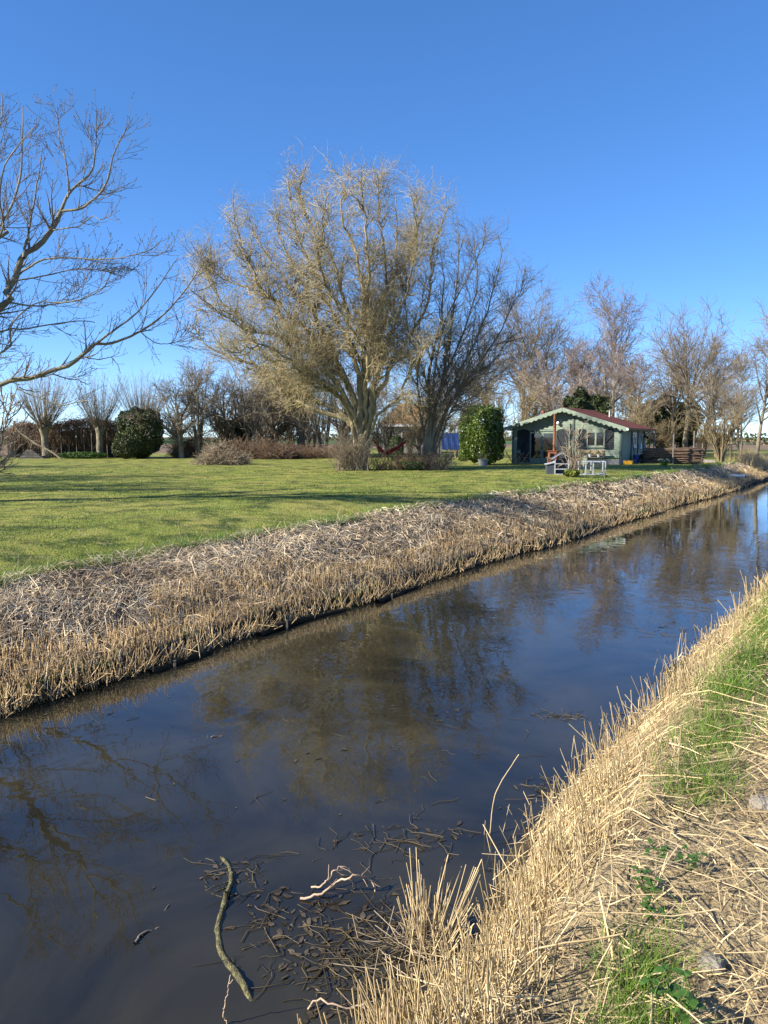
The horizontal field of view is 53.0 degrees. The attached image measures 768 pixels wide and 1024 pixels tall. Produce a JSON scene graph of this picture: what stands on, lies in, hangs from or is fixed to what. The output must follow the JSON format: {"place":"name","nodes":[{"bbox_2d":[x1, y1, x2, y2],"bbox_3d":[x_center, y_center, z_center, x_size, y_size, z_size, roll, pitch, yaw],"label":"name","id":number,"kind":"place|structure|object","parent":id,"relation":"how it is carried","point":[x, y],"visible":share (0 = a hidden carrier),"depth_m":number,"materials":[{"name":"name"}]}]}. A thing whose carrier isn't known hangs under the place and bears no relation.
{"place":"outdoors","nodes":[
{"label":"outdoors","id":0,"kind":"place"},
{"bbox_2d":[0,437,511,456],"bbox_3d":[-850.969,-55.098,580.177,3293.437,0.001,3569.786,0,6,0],"label":"field","id":1,"kind":"structure","parent":0,"point":[163,450],"depth_m":125.67,"materials":[{"name":"green plant"}]},
{"bbox_2d":[252,432,767,440],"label":"distant hedgerow","id":2,"kind":"object","parent":1,"relation":"on","point":[748,438],"visible":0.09,"depth_m":311.35,"materials":[{"name":"brown plant"}]},
{"bbox_2d":[0,480,767,1023],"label":"water","id":3,"kind":"structure","parent":0,"point":[96,844],"depth_m":7.03,"materials":[{"name":"blue liquid"}]},
{"bbox_2d":[149,647,213,673],"bbox_3d":[-2.659,2.147,10.267,0.193,0.490,1.108,3,6,29],"label":"edging pole","id":4,"kind":"object","parent":3,"relation":"in","point":[176,662],"visible":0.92,"depth_m":10.21,"materials":[{"name":"brown wood"}]},
{"bbox_2d":[256,607,346,636],"bbox_3d":[-1.310,1.899,12.480,0.219,0.490,2.116,4,7,34],"label":"edging pole","id":5,"kind":"object","parent":3,"relation":"in","point":[286,624],"visible":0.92,"depth_m":12.36,"materials":[{"name":"brown wood"}]},
{"bbox_2d":[300,866,379,899],"bbox_3d":[-0.286,2.451,5.033,0.521,0.160,0.111,-2,6,-18],"label":"driftwood twig","id":6,"kind":"object","parent":3,"relation":"on","point":[329,888],"visible":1,"depth_m":5.04,"materials":[{"name":"beige wood"}]},
{"bbox_2d":[44,621,701,1023],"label":"floating debris","id":7,"kind":"object","parent":3,"relation":"on","point":[312,1013],"depth_m":4.68,"materials":[{"name":"brown wood"}]},
{"bbox_2d":[0,482,747,718],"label":"waterside reed","id":8,"kind":"object","parent":3,"relation":"on","point":[131,666],"visible":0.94,"depth_m":11.05,"materials":[{"name":"beige plant"}]},
{"bbox_2d":[90,624,712,1023],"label":"floating reed","id":9,"kind":"object","parent":3,"relation":"on","point":[350,956],"visible":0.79,"depth_m":4.67,"materials":[{"name":"brown plant"}]},
{"bbox_2d":[333,848,481,978],"bbox_3d":[0.182,2.363,4.509,1.006,0.642,0.810,-3,6,-30],"label":"reed clump","id":10,"kind":"object","parent":3,"relation":"in","point":[423,929],"visible":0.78,"depth_m":4.55,"materials":[{"name":"plant"}]},
{"bbox_2d":[0,447,767,574],"bbox_3d":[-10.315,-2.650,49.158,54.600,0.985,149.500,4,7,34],"label":"lawn","id":11,"kind":"structure","parent":0,"point":[155,460],"depth_m":23.79,"materials":[{"name":"green plant"}]},
{"bbox_2d":[0,374,34,477],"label":"twiggy shrub","id":12,"kind":"object","parent":11,"relation":"on","point":[10,454],"visible":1,"depth_m":23.70,"materials":[{"name":"plant"}]},
{"bbox_2d":[3,362,79,457],"bbox_3d":[-26.587,-7.987,60.247,6.077,7.966,6.284,0,6,0],"label":"pollard willow","id":13,"kind":"object","parent":11,"relation":"on","point":[44,425],"visible":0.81,"depth_m":59.91,"materials":[{"name":"brown plant"}]},
{"bbox_2d":[1,405,127,457],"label":"brush fence","id":14,"kind":"object","parent":11,"relation":"on","point":[69,440],"visible":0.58,"depth_m":61.70,"materials":[{"name":"brown plant"}]},
{"bbox_2d":[58,451,108,458],"bbox_3d":[-23.256,-4.347,59.462,3.963,0.747,1.067,0,6,0],"label":"weed patch","id":15,"kind":"object","parent":11,"relation":"on","point":[82,455],"visible":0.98,"depth_m":59.23,"materials":[{"name":"green plant"}]},
{"bbox_2d":[55,366,130,457],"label":"pollard willow","id":16,"kind":"object","parent":11,"relation":"on","point":[100,426],"visible":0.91,"depth_m":59.75,"materials":[{"name":"brown plant"}]},
{"bbox_2d":[0,85,227,426],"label":"ash tree","id":17,"kind":"object","parent":11,"relation":"on","point":[13,281],"visible":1,"depth_m":18.63,"materials":[{"name":"brown plant"}]},
{"bbox_2d":[110,436,141,458],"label":"evergreen bush","id":18,"kind":"object","parent":11,"relation":"on","point":[123,453],"visible":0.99,"depth_m":58.15,"materials":[{"name":"green plant"}]},
{"bbox_2d":[114,406,164,458],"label":"evergreen bush","id":19,"kind":"object","parent":11,"relation":"on","point":[150,444],"visible":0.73,"depth_m":58.73,"materials":[{"name":"green plant"}]},
{"bbox_2d":[102,365,179,424],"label":"pollard willow","id":20,"kind":"object","parent":11,"relation":"on","point":[136,399],"visible":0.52,"depth_m":62.30,"materials":[{"name":"brown plant"}]},
{"bbox_2d":[117,366,222,457],"bbox_3d":[-15.812,-7.759,60.230,5.077,7.425,10.875,5,8,44],"label":"hawthorn tree","id":21,"kind":"object","parent":11,"relation":"on","point":[176,433],"visible":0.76,"depth_m":59.45,"materials":[{"name":"brown plant"}]},
{"bbox_2d":[162,437,210,457],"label":"bramble hedge","id":22,"kind":"object","parent":11,"relation":"on","point":[188,451],"visible":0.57,"depth_m":61.42,"materials":[{"name":"brown plant"}]},
{"bbox_2d":[166,353,224,457],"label":"hawthorn tree","id":23,"kind":"object","parent":11,"relation":"on","point":[200,424],"visible":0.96,"depth_m":59.43,"materials":[{"name":"brown plant"}]},
{"bbox_2d":[168,365,269,448],"bbox_3d":[-13.512,-8.142,62.349,11.419,7.796,5.330,4,7,37],"label":"hawthorn tree","id":24,"kind":"object","parent":11,"relation":"on","point":[222,423],"visible":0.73,"depth_m":61.21,"materials":[{"name":"brown plant"}]},
{"bbox_2d":[189,438,253,464],"bbox_3d":[-9.776,-3.491,46.735,4.460,2.157,3.675,0,6,0],"label":"brush pile","id":25,"kind":"object","parent":11,"relation":"on","point":[220,454],"visible":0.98,"depth_m":46.47,"materials":[{"name":"brown plant"}]},
{"bbox_2d":[223,415,253,449],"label":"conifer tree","id":26,"kind":"object","parent":11,"relation":"on","point":[240,433],"visible":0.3,"depth_m":62.93,"materials":[{"name":"green plant"}]},
{"bbox_2d":[211,346,288,452],"bbox_3d":[-10.112,-8.783,61.153,6.119,9.373,5.469,-4,7,-36],"label":"hawthorn tree","id":27,"kind":"object","parent":11,"relation":"on","point":[257,428],"visible":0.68,"depth_m":61.02,"materials":[{"name":"brown plant"}]},
{"bbox_2d":[205,431,297,459],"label":"bramble hedge","id":28,"kind":"object","parent":11,"relation":"on","point":[265,452],"visible":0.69,"depth_m":57.87,"materials":[{"name":"brown plant"}]},
{"bbox_2d":[238,358,319,445],"bbox_3d":[-9.156,-8.915,64.716,6.092,8.910,13.050,2,6,18],"label":"hawthorn tree","id":29,"kind":"object","parent":11,"relation":"on","point":[284,424],"visible":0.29,"depth_m":64.74,"materials":[{"name":"brown plant"}]},
{"bbox_2d":[277,378,319,450],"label":"hawthorn tree","id":30,"kind":"object","parent":11,"relation":"on","point":[299,434],"visible":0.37,"depth_m":62.51,"materials":[{"name":"brown plant"}]},
{"bbox_2d":[158,138,467,469],"bbox_3d":[-3.736,-10.219,37.719,15.859,16.894,11.598,0,6,0],"label":"willow tree","id":31,"kind":"object","parent":11,"relation":"on","point":[323,353],"visible":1,"depth_m":37.60,"materials":[{"name":"brown plant"}]},
{"bbox_2d":[281,359,351,452],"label":"hawthorn tree","id":32,"kind":"object","parent":11,"relation":"on","point":[316,425],"visible":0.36,"depth_m":61.42,"materials":[{"name":"brown plant"}]},
{"bbox_2d":[273,441,372,458],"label":"bramble hedge","id":33,"kind":"object","parent":11,"relation":"on","point":[305,453],"visible":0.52,"depth_m":59.88,"materials":[{"name":"brown plant"}]},
{"bbox_2d":[317,416,390,470],"bbox_3d":[-1.705,-3.629,38.954,3.531,3.062,3.982,3,6,25],"label":"bramble thicket","id":34,"kind":"object","parent":11,"relation":"on","point":[343,462],"visible":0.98,"depth_m":38.37,"materials":[{"name":"brown plant"}]},
{"bbox_2d":[311,365,416,454],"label":"hawthorn tree","id":35,"kind":"object","parent":11,"relation":"on","point":[338,422],"visible":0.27,"depth_m":69.53,"materials":[{"name":"brown plant"}]},
{"bbox_2d":[0,461,736,588],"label":"grass fringe","id":36,"kind":"object","parent":11,"relation":"on","point":[214,536],"depth_m":15.04,"materials":[{"name":"plant"}]},
{"bbox_2d":[370,410,392,455],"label":"willow shrub","id":37,"kind":"object","parent":11,"relation":"on","point":[379,435],"visible":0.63,"depth_m":63.45,"materials":[{"name":"plant"}]},
{"bbox_2d":[375,381,410,456],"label":"hawthorn tree","id":38,"kind":"object","parent":11,"relation":"on","point":[389,432],"visible":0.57,"depth_m":65.69,"materials":[{"name":"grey plant"}]},
{"bbox_2d":[388,435,403,460],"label":"topiary bush","id":39,"kind":"object","parent":11,"relation":"on","point":[396,438],"visible":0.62,"depth_m":52.58,"materials":[{"name":"green plant"}]},
{"bbox_2d":[368,443,437,469],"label":"bramble thicket","id":40,"kind":"object","parent":11,"relation":"on","point":[392,466],"visible":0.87,"depth_m":38.99,"materials":[{"name":"brown plant"}]},
{"bbox_2d":[393,407,426,453],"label":"willow shrub","id":41,"kind":"object","parent":11,"relation":"on","point":[413,435],"visible":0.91,"depth_m":62.76,"materials":[{"name":"brown plant"}]},
{"bbox_2d":[381,403,440,452],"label":"bungalow","id":42,"kind":"object","parent":11,"relation":"on","point":[415,450],"visible":0.08,"depth_m":79.71,"materials":[{"name":"tile"}]},
{"bbox_2d":[374,387,459,455],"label":"hawthorn tree","id":43,"kind":"object","parent":11,"relation":"on","point":[419,440],"visible":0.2,"depth_m":66.99,"materials":[{"name":"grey plant"}]},
{"bbox_2d":[393,434,467,469],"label":"bramble thicket","id":44,"kind":"object","parent":11,"relation":"on","point":[443,464],"visible":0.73,"depth_m":39.45,"materials":[{"name":"brown plant"}]},
{"bbox_2d":[440,433,459,458],"bbox_3d":[4.948,-4.871,57.697,1.402,2.103,1.811,0,6,0],"label":"tarpaulin shelter","id":45,"kind":"object","parent":11,"relation":"on","point":[450,441],"visible":0.66,"depth_m":57.09,"materials":[{"name":"blue plastic"}]},
{"bbox_2d":[383,207,553,461],"bbox_3d":[4.336,-8.882,39.403,9.296,13.892,7.613,0,6,0],"label":"alder tree","id":46,"kind":"object","parent":11,"relation":"on","point":[433,414],"visible":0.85,"depth_m":39.42,"materials":[{"name":"brown plant"}]},
{"bbox_2d":[425,348,511,422],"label":"oak tree","id":47,"kind":"object","parent":11,"relation":"on","point":[465,387],"visible":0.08,"depth_m":82.08,"materials":[{"name":"brown plant"}]},
{"bbox_2d":[430,312,524,421],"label":"oak tree","id":48,"kind":"object","parent":11,"relation":"on","point":[485,361],"visible":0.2,"depth_m":81.20,"materials":[{"name":"brown plant"}]},
{"bbox_2d":[458,404,505,464],"bbox_3d":[6.324,-4.997,49.768,2.844,4.110,2.956,5,8,44],"label":"laurel bush","id":49,"kind":"object","parent":11,"relation":"on","point":[485,436],"visible":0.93,"depth_m":48.89,"materials":[{"name":"green plant"}]},
{"bbox_2d":[465,366,519,446],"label":"willow shrub","id":50,"kind":"object","parent":11,"relation":"on","point":[498,399],"visible":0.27,"depth_m":65.64,"materials":[{"name":"brown plant"}]},
{"bbox_2d":[495,371,548,440],"bbox_3d":[11.730,-7.815,61.676,4.062,7.283,5.468,-3,6,-29],"label":"willow shrub","id":51,"kind":"object","parent":11,"relation":"on","point":[526,409],"visible":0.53,"depth_m":61.46,"materials":[{"name":"brown plant"}]},
{"bbox_2d":[471,276,585,419],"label":"oak tree","id":52,"kind":"object","parent":11,"relation":"on","point":[550,338],"visible":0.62,"depth_m":79.27,"materials":[{"name":"brown plant"}]},
{"bbox_2d":[510,370,577,415],"bbox_3d":[13.116,-8.271,64.431,5.742,7.647,4.265,-1,6,-7],"label":"willow shrub","id":53,"kind":"object","parent":11,"relation":"on","point":[524,378],"visible":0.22,"depth_m":63.55,"materials":[{"name":"brown plant"}]},
{"bbox_2d":[498,300,595,407],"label":"oak tree","id":54,"kind":"object","parent":11,"relation":"on","point":[546,354],"visible":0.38,"depth_m":80.60,"materials":[{"name":"brown plant"}]},
{"bbox_2d":[511,347,596,414],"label":"birch tree","id":55,"kind":"object","parent":11,"relation":"on","point":[532,371],"visible":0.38,"depth_m":72.38,"materials":[{"name":"brown plant"}]},
{"bbox_2d":[523,364,600,415],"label":"cherry tree","id":56,"kind":"object","parent":11,"relation":"on","point":[549,393],"visible":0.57,"depth_m":61.24,"materials":[{"name":"brown plant"}]},
{"bbox_2d":[540,339,608,408],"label":"birch tree","id":57,"kind":"object","parent":11,"relation":"on","point":[589,357],"visible":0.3,"depth_m":68.22,"materials":[{"name":"brown plant"}]},
{"bbox_2d":[545,452,605,474],"bbox_3d":[8.665,-2.201,34.940,2.659,1.013,0.750,1,6,6],"label":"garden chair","id":58,"kind":"object","parent":11,"relation":"on","point":[551,468],"visible":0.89,"depth_m":34.80,"materials":[{"name":"wood"}]},
{"bbox_2d":[557,419,593,469],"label":"garden shrub","id":59,"kind":"object","parent":11,"relation":"on","point":[573,459],"visible":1,"depth_m":33.46,"materials":[{"name":"brown plant"}]},
{"bbox_2d":[504,407,654,463],"bbox_3d":[13.362,-5.175,52.638,8.414,3.722,7.590,3,7,31],"label":"cabin","id":60,"kind":"object","parent":11,"relation":"on","point":[610,435],"visible":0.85,"depth_m":50.10,"materials":[{"name":"green paint"}]},
{"bbox_2d":[530,432,541,463],"bbox_3d":[10.082,-4.255,51.078,0.817,2.100,0.055,3,7,31],"label":"door","id":61,"kind":"structure","parent":60,"relation":"in","point":[535,437],"depth_m":51.06,"materials":[{"name":"green paint"}]},
{"bbox_2d":[542,432,552,463],"bbox_3d":[10.788,-4.211,50.628,0.817,2.100,0.105,3,7,31],"label":"door","id":62,"kind":"structure","parent":60,"relation":"in","point":[547,437],"depth_m":50.69,"materials":[{"name":"green paint"}]},
{"bbox_2d":[585,431,604,447],"bbox_3d":[13.444,-4.618,48.941,1.295,1.040,0.130,3,7,31],"label":"window","id":63,"kind":"structure","parent":60,"relation":"in","point":[597,440],"depth_m":48.94,"materials":[{"name":"white paint"}]},
{"bbox_2d":[551,335,613,410],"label":"birch tree","id":64,"kind":"object","parent":11,"relation":"on","point":[573,362],"visible":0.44,"depth_m":66.95,"materials":[{"name":"brown plant"}]},
{"bbox_2d":[563,385,612,414],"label":"conifer tree","id":65,"kind":"object","parent":11,"relation":"on","point":[585,400],"visible":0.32,"depth_m":60.44,"materials":[{"name":"green plant"}]},
{"bbox_2d":[565,330,632,413],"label":"birch tree","id":66,"kind":"object","parent":11,"relation":"on","point":[609,368],"visible":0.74,"depth_m":63.79,"materials":[{"name":"brown plant"}]},
{"bbox_2d":[545,319,657,402],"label":"oak tree","id":67,"kind":"object","parent":11,"relation":"on","point":[587,347],"visible":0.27,"depth_m":84.95,"materials":[{"name":"brown plant"}]},
{"bbox_2d":[575,269,658,416],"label":"poplar tree","id":68,"kind":"object","parent":11,"relation":"on","point":[609,315],"visible":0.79,"depth_m":71.32,"materials":[{"name":"brown plant"}]},
{"bbox_2d":[598,377,656,422],"bbox_3d":[20.615,-7.879,64.018,5.468,6.919,4.062,4,7,38],"label":"willow shrub","id":69,"kind":"object","parent":11,"relation":"on","point":[627,409],"visible":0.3,"depth_m":63.87,"materials":[{"name":"brown plant"}]},
{"bbox_2d":[600,347,670,415],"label":"oak tree","id":70,"kind":"object","parent":11,"relation":"on","point":[618,403],"visible":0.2,"depth_m":90.37,"materials":[{"name":"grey plant"}]},
{"bbox_2d":[618,387,668,447],"bbox_3d":[19.294,-6.784,58.684,3.656,5.681,4.921,-1,6,-15],"label":"willow shrub","id":71,"kind":"object","parent":11,"relation":"on","point":[641,420],"visible":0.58,"depth_m":58.22,"materials":[{"name":"brown plant"}]},
{"bbox_2d":[614,354,680,419],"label":"birch tree","id":72,"kind":"object","parent":11,"relation":"on","point":[640,376],"visible":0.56,"depth_m":66.89,"materials":[{"name":"brown plant"}]},
{"bbox_2d":[640,392,682,447],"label":"conifer tree","id":73,"kind":"object","parent":11,"relation":"on","point":[665,413],"visible":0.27,"depth_m":72.17,"materials":[{"name":"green plant"}]},
{"bbox_2d":[639,410,691,447],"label":"willow shrub","id":74,"kind":"object","parent":11,"relation":"on","point":[666,444],"visible":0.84,"depth_m":62.03,"materials":[{"name":"brown plant"}]},
{"bbox_2d":[620,326,713,447],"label":"ash tree","id":75,"kind":"object","parent":11,"relation":"on","point":[674,401],"visible":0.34,"depth_m":69.21,"materials":[{"name":"brown plant"}]},
{"bbox_2d":[638,447,704,463],"bbox_3d":[18.621,-3.664,49.896,4.318,1.050,1.144,1,6,6],"label":"fence","id":76,"kind":"object","parent":11,"relation":"on","point":[686,455],"visible":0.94,"depth_m":49.49,"materials":[{"name":"brown wood"}]},
{"bbox_2d":[670,399,704,447],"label":"conifer tree","id":77,"kind":"object","parent":11,"relation":"on","point":[691,435],"visible":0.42,"depth_m":72.57,"materials":[{"name":"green plant"}]},
{"bbox_2d":[633,290,767,447],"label":"ash tree","id":78,"kind":"object","parent":11,"relation":"on","point":[685,377],"visible":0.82,"depth_m":64.52,"materials":[{"name":"brown plant"}]},
{"bbox_2d":[686,414,729,452],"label":"barn","id":79,"kind":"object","parent":11,"relation":"on","point":[700,438],"visible":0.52,"depth_m":65.18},
{"bbox_2d":[676,331,742,457],"bbox_3d":[25.762,-9.394,61.115,5.978,10.440,4.981,-5,8,-43],"label":"alder tree","id":80,"kind":"object","parent":11,"relation":"on","point":[709,390],"visible":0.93,"depth_m":61.07,"materials":[{"name":"brown plant"}]},
{"bbox_2d":[691,346,735,455],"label":"alder tree","id":81,"kind":"object","parent":11,"relation":"on","point":[717,391],"visible":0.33,"depth_m":65.22,"materials":[{"name":"brown plant"}]},
{"bbox_2d":[683,357,754,441],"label":"oak tree","id":82,"kind":"object","parent":11,"relation":"on","point":[721,393],"visible":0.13,"depth_m":94.76,"materials":[{"name":"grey plant"}]},
{"bbox_2d":[683,404,759,461],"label":"coppiced willow","id":83,"kind":"object","parent":11,"relation":"on","point":[720,449],"visible":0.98,"depth_m":54.70,"materials":[{"name":"brown plant"}]},
{"bbox_2d":[711,348,763,458],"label":"alder tree","id":84,"kind":"object","parent":11,"relation":"on","point":[743,372],"visible":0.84,"depth_m":58.66,"materials":[{"name":"brown plant"}]},
{"bbox_2d":[712,342,765,455],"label":"alder tree","id":85,"kind":"object","parent":11,"relation":"on","point":[742,415],"visible":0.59,"depth_m":59.85,"materials":[{"name":"brown plant"}]},
{"bbox_2d":[716,379,765,449],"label":"oak tree","id":86,"kind":"object","parent":11,"relation":"on","point":[737,443],"visible":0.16,"depth_m":98.07,"materials":[{"name":"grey plant"}]},
{"bbox_2d":[723,300,767,455],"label":"alder tree","id":87,"kind":"object","parent":11,"relation":"on","point":[764,408],"visible":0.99,"depth_m":56.70,"materials":[{"name":"brown plant"}]},
{"bbox_2d":[0,455,767,712],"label":"bank","id":88,"kind":"structure","parent":0,"point":[274,616],"depth_m":13.70,"materials":[{"name":"beige plant"}]},
{"bbox_2d":[0,460,767,694],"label":"flattened reed","id":89,"kind":"object","parent":88,"relation":"on","point":[314,539],"visible":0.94,"depth_m":13.88,"materials":[{"name":"beige plant"}]},
{"bbox_2d":[0,464,767,709],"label":"reed stubble","id":90,"kind":"object","parent":88,"relation":"on","point":[165,634],"visible":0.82,"depth_m":12.95,"materials":[{"name":"beige plant"}]},
{"bbox_2d":[726,447,767,471],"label":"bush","id":91,"kind":"object","parent":88,"relation":"on","point":[752,459],"visible":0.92,"depth_m":56.65,"materials":[{"name":"plant"}]},
{"bbox_2d":[0,0,767,437],"label":"sky","id":92,"kind":"structure","parent":0,"point":[627,139],"materials":[{"name":"blue"}]},
{"bbox_2d":[420,590,767,1023],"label":"bank","id":93,"kind":"structure","parent":0,"point":[744,855],"depth_m":2.91,"materials":[{"name":"beige plant"}]},
{"bbox_2d":[297,567,767,1023],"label":"reed stubble","id":94,"kind":"object","parent":93,"relation":"on","point":[434,991],"visible":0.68,"depth_m":3.19,"materials":[{"name":"beige plant"}]},
{"bbox_2d":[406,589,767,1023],"bbox_3d":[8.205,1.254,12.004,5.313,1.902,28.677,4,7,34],"label":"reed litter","id":95,"kind":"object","parent":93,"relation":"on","point":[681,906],"visible":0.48,"depth_m":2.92,"materials":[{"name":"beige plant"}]},
{"bbox_2d":[429,583,767,1023],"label":"reed chaff","id":96,"kind":"object","parent":93,"relation":"on","point":[717,944],"visible":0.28,"depth_m":2.97,"materials":[{"name":"beige plant"}]},
{"bbox_2d":[513,577,767,1023],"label":"bank grass","id":97,"kind":"structure","parent":93,"relation":"on","point":[726,688],"depth_m":3.86,"materials":[{"name":"green plant"}]},
{"bbox_2d":[629,865,663,895],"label":"nettle seedling","id":98,"kind":"object","parent":93,"relation":"on","point":[648,882],"visible":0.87,"depth_m":2.86,"materials":[{"name":"green plant"}]},
{"bbox_2d":[639,896,667,920],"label":"nettle seedling","id":99,"kind":"object","parent":93,"relation":"on","point":[651,908],"visible":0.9,"depth_m":2.70,"materials":[{"name":"green plant"}]},
{"bbox_2d":[640,964,707,1023],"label":"nettle seedling","id":100,"kind":"object","parent":93,"relation":"on","point":[692,1003],"visible":0.88,"depth_m":2.27,"materials":[{"name":"green plant"}]},
{"bbox_2d":[674,844,707,870],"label":"nettle seedling","id":101,"kind":"object","parent":93,"relation":"on","point":[690,856],"visible":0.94,"depth_m":3.02,"materials":[{"name":"green plant"}]},
{"bbox_2d":[697,951,725,974],"bbox_3d":[1.052,1.451,2.481,0.094,0.062,0.081,0,6,0],"label":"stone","id":102,"kind":"object","parent":93,"relation":"on","point":[718,964],"visible":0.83,"depth_m":2.46,"materials":[{"name":"grey stone"}]},
{"bbox_2d":[748,794,767,810],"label":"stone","id":103,"kind":"object","parent":93,"relation":"on","point":[762,801],"visible":0.83,"depth_m":3.55,"materials":[{"name":"white stone"}]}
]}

